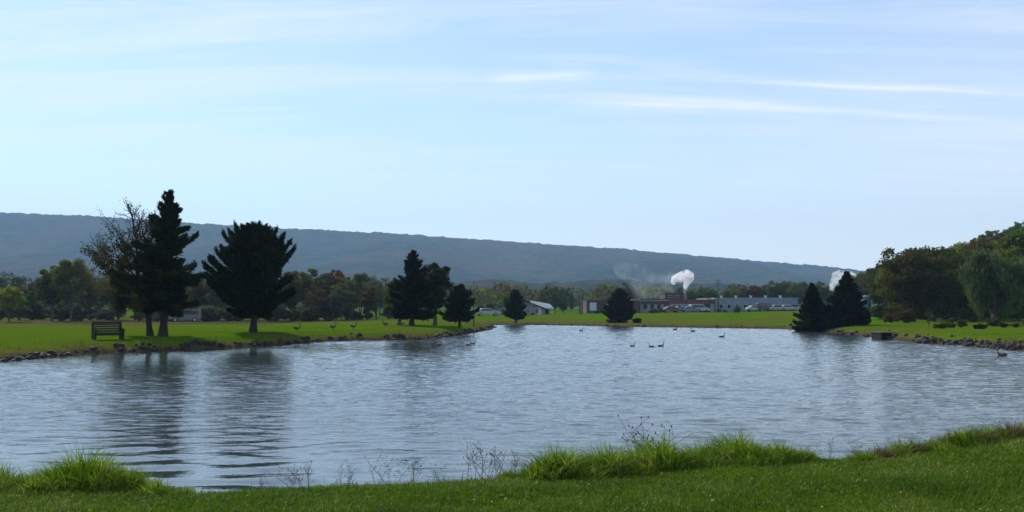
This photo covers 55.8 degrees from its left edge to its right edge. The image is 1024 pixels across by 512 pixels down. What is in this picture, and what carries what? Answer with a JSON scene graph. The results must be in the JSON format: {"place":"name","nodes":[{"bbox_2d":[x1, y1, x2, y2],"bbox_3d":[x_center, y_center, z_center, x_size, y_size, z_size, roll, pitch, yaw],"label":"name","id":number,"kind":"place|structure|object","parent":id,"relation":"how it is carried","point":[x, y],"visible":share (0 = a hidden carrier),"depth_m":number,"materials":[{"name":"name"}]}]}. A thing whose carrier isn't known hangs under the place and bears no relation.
{"place":"outdoors","nodes":[
{"label":"outdoors","id":0,"kind":"place"},
{"bbox_2d":[26,279,800,307],"bbox_3d":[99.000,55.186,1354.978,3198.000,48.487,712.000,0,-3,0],"label":"foothills","id":1,"kind":"structure","parent":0,"point":[593,284],"depth_m":1228.78,"materials":[{"name":"green plant"}]},
{"bbox_2d":[0,212,863,288],"bbox_3d":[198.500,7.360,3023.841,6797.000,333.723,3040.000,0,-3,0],"label":"mountain","id":2,"kind":"structure","parent":0,"point":[32,245],"depth_m":2609.63,"materials":[{"name":"green plant"}]},
{"bbox_2d":[0,325,1023,492],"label":"water","id":3,"kind":"structure","parent":0,"point":[221,419],"depth_m":24.66,"materials":[{"name":"grey liquid"}]},
{"bbox_2d":[0,433,1023,511],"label":"lawn grass","id":4,"kind":"structure","parent":0,"point":[631,496],"depth_m":9.61,"materials":[{"name":"green plant"}]},
{"bbox_2d":[0,307,1023,511],"bbox_3d":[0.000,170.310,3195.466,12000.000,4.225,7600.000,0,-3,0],"label":"ground","id":5,"kind":"structure","parent":0,"point":[25,334],"depth_m":70.56,"materials":[{"name":"green plant"}]},
{"bbox_2d":[0,286,26,321],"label":"leafy tree","id":6,"kind":"object","parent":5,"relation":"on","point":[10,301],"visible":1,"depth_m":139.36,"materials":[{"name":"green plant"}]},
{"bbox_2d":[0,271,29,297],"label":"leafy tree","id":7,"kind":"object","parent":5,"relation":"on","point":[16,280],"visible":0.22,"depth_m":194.43,"materials":[{"name":"green plant"}]},
{"bbox_2d":[0,458,35,484],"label":"grass tussock","id":8,"kind":"object","parent":5,"relation":"on","point":[4,471],"depth_m":11.01,"materials":[{"name":"green plant"}]},
{"bbox_2d":[5,304,31,320],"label":"shrub","id":9,"kind":"object","parent":5,"relation":"on","point":[19,314],"visible":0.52,"depth_m":148.79,"materials":[{"name":"green plant"}]},
{"bbox_2d":[1,466,49,487],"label":"grass tussock","id":10,"kind":"object","parent":5,"relation":"on","point":[15,483],"depth_m":10.77,"materials":[{"name":"green plant"}]},
{"bbox_2d":[15,277,40,302],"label":"leafy tree","id":11,"kind":"object","parent":5,"relation":"on","point":[31,286],"visible":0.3,"depth_m":182.88,"materials":[{"name":"green plant"}]},
{"bbox_2d":[24,291,37,319],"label":"leafy tree","id":12,"kind":"object","parent":5,"relation":"on","point":[30,297],"visible":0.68,"depth_m":157.41,"materials":[{"name":"green plant"}]},
{"bbox_2d":[24,303,48,319],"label":"shrub","id":13,"kind":"object","parent":5,"relation":"on","point":[37,308],"visible":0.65,"depth_m":155.63,"materials":[{"name":"green plant"}]},
{"bbox_2d":[13,472,68,493],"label":"grass tussock","id":14,"kind":"object","parent":5,"relation":"on","point":[32,484],"depth_m":10.38,"materials":[{"name":"green plant"}]},
{"bbox_2d":[11,462,80,484],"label":"grass tussock","id":15,"kind":"object","parent":5,"relation":"on","point":[43,472],"depth_m":10.77,"materials":[{"name":"green plant"}]},
{"bbox_2d":[33,265,66,320],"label":"leafy tree","id":16,"kind":"object","parent":5,"relation":"on","point":[42,282],"visible":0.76,"depth_m":147.16,"materials":[{"name":"green plant"}]},
{"bbox_2d":[48,303,68,320],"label":"shrub","id":17,"kind":"object","parent":5,"relation":"on","point":[58,313],"visible":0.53,"depth_m":149.45,"materials":[{"name":"green plant"}]},
{"bbox_2d":[48,258,92,321],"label":"leafy tree","id":18,"kind":"object","parent":5,"relation":"on","point":[64,271],"visible":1,"depth_m":145.36,"materials":[{"name":"green plant"}]},
{"bbox_2d":[68,305,95,320],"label":"shrub","id":19,"kind":"object","parent":5,"relation":"on","point":[79,313],"visible":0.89,"depth_m":149.90,"materials":[{"name":"green plant"}]},
{"bbox_2d":[14,437,151,490],"bbox_3d":[-4.834,2.347,10.978,1.530,0.641,1.645,0,-3,3],"label":"grass tussock","id":20,"kind":"object","parent":5,"relation":"on","point":[81,460],"depth_m":10.88,"materials":[{"name":"green plant"}]},
{"bbox_2d":[54,468,122,493],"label":"grass tussock","id":21,"kind":"object","parent":5,"relation":"on","point":[101,484],"depth_m":10.60,"materials":[{"name":"green plant"}]},
{"bbox_2d":[74,266,111,319],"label":"leafy tree","id":22,"kind":"object","parent":5,"relation":"on","point":[91,297],"visible":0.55,"depth_m":153.95,"materials":[{"name":"green plant"}]},
{"bbox_2d":[50,457,143,491],"bbox_3d":[-4.636,2.455,10.976,1.307,0.443,1.131,-2,-3,29],"label":"grass tussock","id":23,"kind":"object","parent":5,"relation":"on","point":[115,475],"depth_m":10.82,"materials":[{"name":"green plant"}]},
{"bbox_2d":[94,309,116,319],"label":"shrub","id":24,"kind":"object","parent":5,"relation":"on","point":[101,314],"visible":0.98,"depth_m":157.57,"materials":[{"name":"green plant"}]},
{"bbox_2d":[91,322,124,339],"bbox_3d":[-22.275,4.132,53.349,1.580,1.000,0.718,3,-4,-40],"label":"park bench","id":25,"kind":"object","parent":5,"relation":"on","point":[95,332],"visible":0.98,"depth_m":53.42,"materials":[{"name":"brown wood"}]},
{"bbox_2d":[96,275,128,319],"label":"leafy tree","id":26,"kind":"object","parent":5,"relation":"on","point":[108,298],"visible":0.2,"depth_m":158.40,"materials":[{"name":"green plant"}]},
{"bbox_2d":[89,462,169,492],"bbox_3d":[-4.367,2.481,10.959,1.008,0.418,0.932,0,-3,3],"label":"grass tussock","id":27,"kind":"object","parent":5,"relation":"on","point":[139,476],"depth_m":10.90,"materials":[{"name":"green plant"}]},
{"bbox_2d":[75,197,190,335],"bbox_3d":[-22.850,0.720,58.850,5.936,8.493,7.570,2,-4,-36],"label":"autumn tree","id":28,"kind":"object","parent":5,"relation":"on","point":[144,301],"visible":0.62,"depth_m":58.20,"materials":[{"name":"brown plant"}]},
{"bbox_2d":[134,477,178,495],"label":"grass tussock","id":29,"kind":"object","parent":5,"relation":"on","point":[158,487],"depth_m":10.53,"materials":[{"name":"green plant"}]},
{"bbox_2d":[111,189,210,335],"bbox_3d":[-20.966,0.361,57.700,5.657,9.042,5.745,1,-3,-23],"label":"spruce tree","id":30,"kind":"object","parent":5,"relation":"on","point":[168,245],"visible":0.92,"depth_m":57.42,"materials":[{"name":"green plant"}]},
{"bbox_2d":[168,310,200,321],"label":"parked van","id":31,"kind":"object","parent":5,"relation":"on","point":[194,315],"visible":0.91,"depth_m":146.14,"materials":[{"name":"grey paint"}]},
{"bbox_2d":[185,280,209,307],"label":"leafy tree","id":32,"kind":"object","parent":5,"relation":"on","point":[199,291],"visible":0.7,"depth_m":163.30,"materials":[{"name":"green plant"}]},
{"bbox_2d":[186,305,222,321],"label":"shrub","id":33,"kind":"object","parent":5,"relation":"on","point":[205,309],"visible":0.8,"depth_m":150.46,"materials":[{"name":"green plant"}]},
{"bbox_2d":[203,284,224,309],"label":"leafy tree","id":34,"kind":"object","parent":5,"relation":"on","point":[211,297],"visible":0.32,"depth_m":159.25,"materials":[{"name":"green plant"}]},
{"bbox_2d":[201,219,297,331],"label":"pine tree","id":35,"kind":"object","parent":5,"relation":"on","point":[253,257],"visible":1,"depth_m":65.33,"materials":[{"name":"green plant"}]},
{"bbox_2d":[257,303,288,321],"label":"shrub","id":36,"kind":"object","parent":5,"relation":"on","point":[277,311],"visible":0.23,"depth_m":150.53,"materials":[{"name":"green plant"}]},
{"bbox_2d":[282,272,304,309],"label":"leafy tree","id":37,"kind":"object","parent":5,"relation":"on","point":[290,303],"visible":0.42,"depth_m":159.52,"materials":[{"name":"green plant"}]},
{"bbox_2d":[290,307,321,320],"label":"shrub","id":38,"kind":"object","parent":5,"relation":"on","point":[307,314],"visible":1,"depth_m":147.47,"materials":[{"name":"green plant"}]},
{"bbox_2d":[293,268,324,306],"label":"leafy tree","id":39,"kind":"object","parent":5,"relation":"on","point":[305,281],"visible":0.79,"depth_m":157.30,"materials":[{"name":"green plant"}]},
{"bbox_2d":[303,285,328,320],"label":"leafy tree","id":40,"kind":"object","parent":5,"relation":"on","point":[319,303],"visible":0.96,"depth_m":149.75,"materials":[{"name":"green plant"}]},
{"bbox_2d":[316,273,335,319],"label":"leafy tree","id":41,"kind":"object","parent":5,"relation":"on","point":[325,277],"visible":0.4,"depth_m":164.55,"materials":[{"name":"green plant"}]},
{"bbox_2d":[314,305,342,320],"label":"shrub","id":42,"kind":"object","parent":5,"relation":"on","point":[330,312],"visible":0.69,"depth_m":151.44,"materials":[{"name":"green plant"}]},
{"bbox_2d":[328,269,350,318],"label":"leafy tree","id":43,"kind":"object","parent":5,"relation":"on","point":[338,273],"visible":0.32,"depth_m":167.06,"materials":[{"name":"plant"}]},
{"bbox_2d":[328,284,354,320],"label":"leafy tree","id":44,"kind":"object","parent":5,"relation":"on","point":[340,298],"visible":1,"depth_m":149.30,"materials":[{"name":"green plant"}]},
{"bbox_2d":[330,275,364,319],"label":"leafy tree","id":45,"kind":"object","parent":5,"relation":"on","point":[352,285],"visible":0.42,"depth_m":158.10,"materials":[{"name":"green plant"}]},
{"bbox_2d":[350,272,371,312],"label":"leafy tree","id":46,"kind":"object","parent":5,"relation":"on","point":[361,278],"visible":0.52,"depth_m":163.21,"materials":[{"name":"green plant"}]},
{"bbox_2d":[358,287,377,319],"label":"leafy tree","id":47,"kind":"object","parent":5,"relation":"on","point":[368,302],"visible":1,"depth_m":151.51,"materials":[{"name":"green plant"}]},
{"bbox_2d":[359,276,386,318],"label":"leafy tree","id":48,"kind":"object","parent":5,"relation":"on","point":[380,294],"visible":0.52,"depth_m":159.38,"materials":[{"name":"green plant"}]},
{"bbox_2d":[383,280,401,324],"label":"leafy tree","id":49,"kind":"object","parent":5,"relation":"on","point":[387,299],"visible":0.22,"depth_m":91.64,"materials":[{"name":"green plant"}]},
{"bbox_2d":[389,250,438,325],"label":"spruce tree","id":50,"kind":"object","parent":5,"relation":"on","point":[412,288],"visible":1,"depth_m":88.32,"materials":[{"name":"green plant"}]},
{"bbox_2d":[420,262,452,325],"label":"leafy tree","id":51,"kind":"object","parent":5,"relation":"on","point":[438,278],"visible":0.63,"depth_m":90.33,"materials":[{"name":"green plant"}]},
{"bbox_2d":[14,281,870,309],"bbox_3d":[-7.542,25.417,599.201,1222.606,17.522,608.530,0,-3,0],"label":"distant wood","id":52,"kind":"object","parent":5,"relation":"on","point":[484,296],"visible":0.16,"depth_m":322.46,"materials":[{"name":"green plant"}]},
{"bbox_2d":[439,284,479,326],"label":"fir tree","id":53,"kind":"object","parent":5,"relation":"on","point":[459,305],"visible":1,"depth_m":91.45,"materials":[{"name":"green plant"}]},
{"bbox_2d":[465,441,501,481],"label":"dry weed","id":54,"kind":"object","parent":5,"relation":"on","point":[479,459],"visible":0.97,"depth_m":10.95,"materials":[{"name":"plant"}]},
{"bbox_2d":[0,322,1023,360],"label":"bank grass","id":55,"kind":"structure","parent":5,"relation":"on","point":[481,324],"depth_m":64.64,"materials":[{"name":"green plant"}]},
{"bbox_2d":[0,323,1023,361],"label":"rubble","id":56,"kind":"object","parent":5,"relation":"on","point":[285,342],"visible":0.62,"depth_m":60.69,"materials":[{"name":"grey stone"}]},
{"bbox_2d":[502,288,526,322],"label":"fir tree","id":57,"kind":"object","parent":5,"relation":"on","point":[515,306],"visible":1,"depth_m":133.16,"materials":[{"name":"green plant"}]},
{"bbox_2d":[494,299,547,314],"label":"grey house","id":58,"kind":"structure","parent":5,"relation":"on","point":[530,308],"depth_m":199.65,"materials":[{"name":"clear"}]},
{"bbox_2d":[507,434,599,480],"bbox_3d":[0.538,2.324,11.175,1.401,0.546,1.303,2,-4,-35],"label":"grass tussock","id":59,"kind":"object","parent":5,"relation":"on","point":[558,468],"depth_m":11.05,"materials":[{"name":"green plant"}]},
{"bbox_2d":[536,447,616,474],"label":"grass tussock","id":60,"kind":"object","parent":5,"relation":"on","point":[582,460],"depth_m":11.28,"materials":[{"name":"green plant"}]},
{"bbox_2d":[565,461,614,479],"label":"grass tussock","id":61,"kind":"object","parent":5,"relation":"on","point":[587,474],"depth_m":10.95,"materials":[{"name":"green plant"}]},
{"bbox_2d":[580,300,639,313],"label":"brick hall","id":62,"kind":"structure","parent":5,"relation":"on","point":[591,306],"depth_m":225.66,"materials":[{"name":"brown brick"}]},
{"bbox_2d":[565,436,658,477],"bbox_3d":[1.111,2.346,11.350,1.401,0.546,1.303,1,-3,-13],"label":"grass tussock","id":63,"kind":"object","parent":5,"relation":"on","point":[619,466],"depth_m":11.27,"materials":[{"name":"green plant"}]},
{"bbox_2d":[601,287,635,322],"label":"fir tree","id":64,"kind":"object","parent":5,"relation":"on","point":[619,307],"visible":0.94,"depth_m":131.89,"materials":[{"name":"green plant"}]},
{"bbox_2d":[624,460,661,475],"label":"grass tussock","id":65,"kind":"object","parent":5,"relation":"on","point":[644,470],"depth_m":11.17,"materials":[{"name":"green plant"}]},
{"bbox_2d":[630,299,669,312],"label":"factory hall","id":66,"kind":"structure","parent":5,"relation":"on","point":[646,305],"depth_m":228.64,"materials":[{"name":"grey concrete"}]},
{"bbox_2d":[618,414,692,450],"bbox_3d":[1.699,2.324,11.945,0.468,0.682,0.979,3,-4,-44],"label":"dry weed","id":67,"kind":"object","parent":5,"relation":"on","point":[643,433],"visible":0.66,"depth_m":12.03,"materials":[{"name":"plant"}]},
{"bbox_2d":[607,426,714,471],"bbox_3d":[1.702,2.299,11.582,1.417,0.593,1.523,2,-4,-33],"label":"grass tussock","id":68,"kind":"object","parent":5,"relation":"on","point":[659,454],"depth_m":11.44,"materials":[{"name":"green plant"}]},
{"bbox_2d":[660,289,685,299],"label":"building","id":69,"kind":"structure","parent":5,"relation":"on","point":[674,296],"depth_m":239.80,"materials":[{"name":"brick"}]},
{"bbox_2d":[638,442,717,468],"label":"grass tussock","id":70,"kind":"object","parent":5,"relation":"on","point":[692,459],"depth_m":11.54,"materials":[{"name":"green plant"}]},
{"bbox_2d":[668,300,714,311],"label":"red roofed hall","id":71,"kind":"structure","parent":5,"relation":"on","point":[705,303],"depth_m":227.60,"materials":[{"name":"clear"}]},
{"bbox_2d":[660,434,738,462],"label":"grass tussock","id":72,"kind":"object","parent":5,"relation":"on","point":[701,448],"depth_m":11.77,"materials":[{"name":"green plant"}]},
{"bbox_2d":[693,449,730,466],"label":"grass tussock","id":73,"kind":"object","parent":5,"relation":"on","point":[716,462],"depth_m":11.46,"materials":[{"name":"green plant"}]},
{"bbox_2d":[692,423,787,464],"bbox_3d":[2.700,2.304,11.883,1.417,0.593,1.523,2,-4,-31],"label":"grass tussock","id":74,"kind":"object","parent":5,"relation":"on","point":[733,451],"depth_m":11.79,"materials":[{"name":"green plant"}]},
{"bbox_2d":[728,453,762,466],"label":"grass tussock","id":75,"kind":"object","parent":5,"relation":"on","point":[745,461],"depth_m":11.38,"materials":[{"name":"green plant"}]},
{"bbox_2d":[696,296,800,311],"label":"pale hall","id":76,"kind":"structure","parent":5,"relation":"on","point":[729,304],"depth_m":229.72,"materials":[{"name":"metal"}]},
{"bbox_2d":[743,285,766,297],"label":"leafy tree","id":77,"kind":"object","parent":5,"relation":"on","point":[756,292],"visible":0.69,"depth_m":272.44,"materials":[{"name":"brown plant"}]},
{"bbox_2d":[729,437,790,465],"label":"grass tussock","id":78,"kind":"object","parent":5,"relation":"on","point":[768,459],"depth_m":11.55,"materials":[{"name":"green plant"}]},
{"bbox_2d":[765,280,785,297],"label":"leafy tree","id":79,"kind":"object","parent":5,"relation":"on","point":[776,291],"visible":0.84,"depth_m":271.00,"materials":[{"name":"green plant"}]},
{"bbox_2d":[757,435,812,462],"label":"grass tussock","id":80,"kind":"object","parent":5,"relation":"on","point":[785,449],"depth_m":11.75,"materials":[{"name":"green plant"}]},
{"bbox_2d":[785,282,804,302],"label":"leafy tree","id":81,"kind":"object","parent":5,"relation":"on","point":[792,292],"visible":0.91,"depth_m":269.03,"materials":[{"name":"green plant"}]},
{"bbox_2d":[781,442,824,461],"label":"grass tussock","id":82,"kind":"object","parent":5,"relation":"on","point":[810,455],"depth_m":11.79,"materials":[{"name":"green plant"}]},
{"bbox_2d":[791,283,832,331],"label":"spruce tree","id":83,"kind":"object","parent":5,"relation":"on","point":[813,310],"visible":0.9,"depth_m":93.04,"materials":[{"name":"green plant"}]},
{"bbox_2d":[815,281,829,302],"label":"leafy tree","id":84,"kind":"object","parent":5,"relation":"on","point":[824,292],"visible":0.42,"depth_m":269.83,"materials":[{"name":"green plant"}]},
{"bbox_2d":[820,271,871,328],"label":"spruce tree","id":85,"kind":"object","parent":5,"relation":"on","point":[846,307],"visible":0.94,"depth_m":92.02,"materials":[{"name":"green plant"}]},
{"bbox_2d":[841,445,889,463],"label":"grass tussock","id":86,"kind":"object","parent":5,"relation":"on","point":[864,456],"depth_m":11.74,"materials":[{"name":"green plant"}]},
{"bbox_2d":[867,267,892,306],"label":"leafy tree","id":87,"kind":"object","parent":5,"relation":"on","point":[872,287],"visible":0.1,"depth_m":149.49,"materials":[{"name":"green plant"}]},
{"bbox_2d":[870,304,900,318],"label":"shrub","id":88,"kind":"object","parent":5,"relation":"on","point":[880,310],"visible":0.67,"depth_m":128.91,"materials":[{"name":"green plant"}]},
{"bbox_2d":[864,442,907,458],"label":"grass tussock","id":89,"kind":"object","parent":5,"relation":"on","point":[882,453],"depth_m":12.27,"materials":[{"name":"green plant"}]},
{"bbox_2d":[874,258,901,304],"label":"leafy tree","id":90,"kind":"object","parent":5,"relation":"on","point":[881,274],"visible":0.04,"depth_m":140.82,"materials":[{"name":"green plant"}]},
{"bbox_2d":[876,437,931,455],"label":"grass tussock","id":91,"kind":"object","parent":5,"relation":"on","point":[908,448],"depth_m":12.69,"materials":[{"name":"green plant"}]},
{"bbox_2d":[891,308,916,322],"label":"bush","id":92,"kind":"object","parent":5,"relation":"on","point":[908,316],"visible":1,"depth_m":103.26,"materials":[{"name":"green plant"}]},
{"bbox_2d":[876,246,953,321],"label":"leafy tree","id":93,"kind":"object","parent":5,"relation":"on","point":[912,271],"visible":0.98,"depth_m":110.16,"materials":[{"name":"green plant"}]},
{"bbox_2d":[917,434,951,453],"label":"grass tussock","id":94,"kind":"object","parent":5,"relation":"on","point":[929,447],"depth_m":12.77,"materials":[{"name":"green plant"}]},
{"bbox_2d":[918,245,961,317],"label":"leafy tree","id":95,"kind":"object","parent":5,"relation":"on","point":[948,308],"visible":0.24,"depth_m":118.66,"materials":[{"name":"green plant"}]},
{"bbox_2d":[935,252,972,319],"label":"leafy tree","id":96,"kind":"object","parent":5,"relation":"on","point":[961,259],"visible":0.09,"depth_m":121.16,"materials":[{"name":"green plant"}]},
{"bbox_2d":[949,272,988,321],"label":"leafy tree","id":97,"kind":"object","parent":5,"relation":"on","point":[960,301],"visible":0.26,"depth_m":107.74,"materials":[{"name":"green plant"}]},
{"bbox_2d":[936,422,1004,447],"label":"grass tussock","id":98,"kind":"object","parent":5,"relation":"on","point":[966,436],"depth_m":12.71,"materials":[{"name":"green plant"}]},
{"bbox_2d":[956,239,998,257],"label":"leafy tree","id":99,"kind":"object","parent":5,"relation":"on","point":[978,245],"visible":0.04,"depth_m":138.81,"materials":[{"name":"green plant"}]},
{"bbox_2d":[962,427,1003,444],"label":"grass tussock","id":100,"kind":"object","parent":5,"relation":"on","point":[988,436],"depth_m":12.69,"materials":[{"name":"green plant"}]},
{"bbox_2d":[956,247,1023,320],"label":"willow tree","id":101,"kind":"object","parent":5,"relation":"on","point":[990,278],"visible":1,"depth_m":94.31,"materials":[{"name":"green plant"}]},
{"bbox_2d":[966,422,1021,440],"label":"grass tussock","id":102,"kind":"object","parent":5,"relation":"on","point":[997,431],"depth_m":13.00,"materials":[{"name":"green plant"}]},
{"bbox_2d":[967,234,1023,265],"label":"leafy tree","id":103,"kind":"object","parent":5,"relation":"on","point":[1013,240],"visible":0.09,"depth_m":135.08,"materials":[{"name":"green plant"}]},
{"bbox_2d":[989,420,1023,438],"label":"grass tussock","id":104,"kind":"object","parent":5,"relation":"on","point":[1017,431],"depth_m":12.99,"materials":[{"name":"green plant"}]},
{"bbox_2d":[992,228,1023,262],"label":"leafy tree","id":105,"kind":"object","parent":5,"relation":"on","point":[1014,250],"visible":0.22,"depth_m":134.56,"materials":[{"name":"green plant"}]},
{"bbox_2d":[997,257,1023,320],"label":"leafy tree","id":106,"kind":"object","parent":5,"relation":"on","point":[1019,316],"visible":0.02,"depth_m":117.45,"materials":[{"name":"green plant"}]},
{"bbox_2d":[0,0,1023,270],"label":"sky","id":107,"kind":"structure","parent":0,"point":[830,133],"materials":[{"name":"blue"}]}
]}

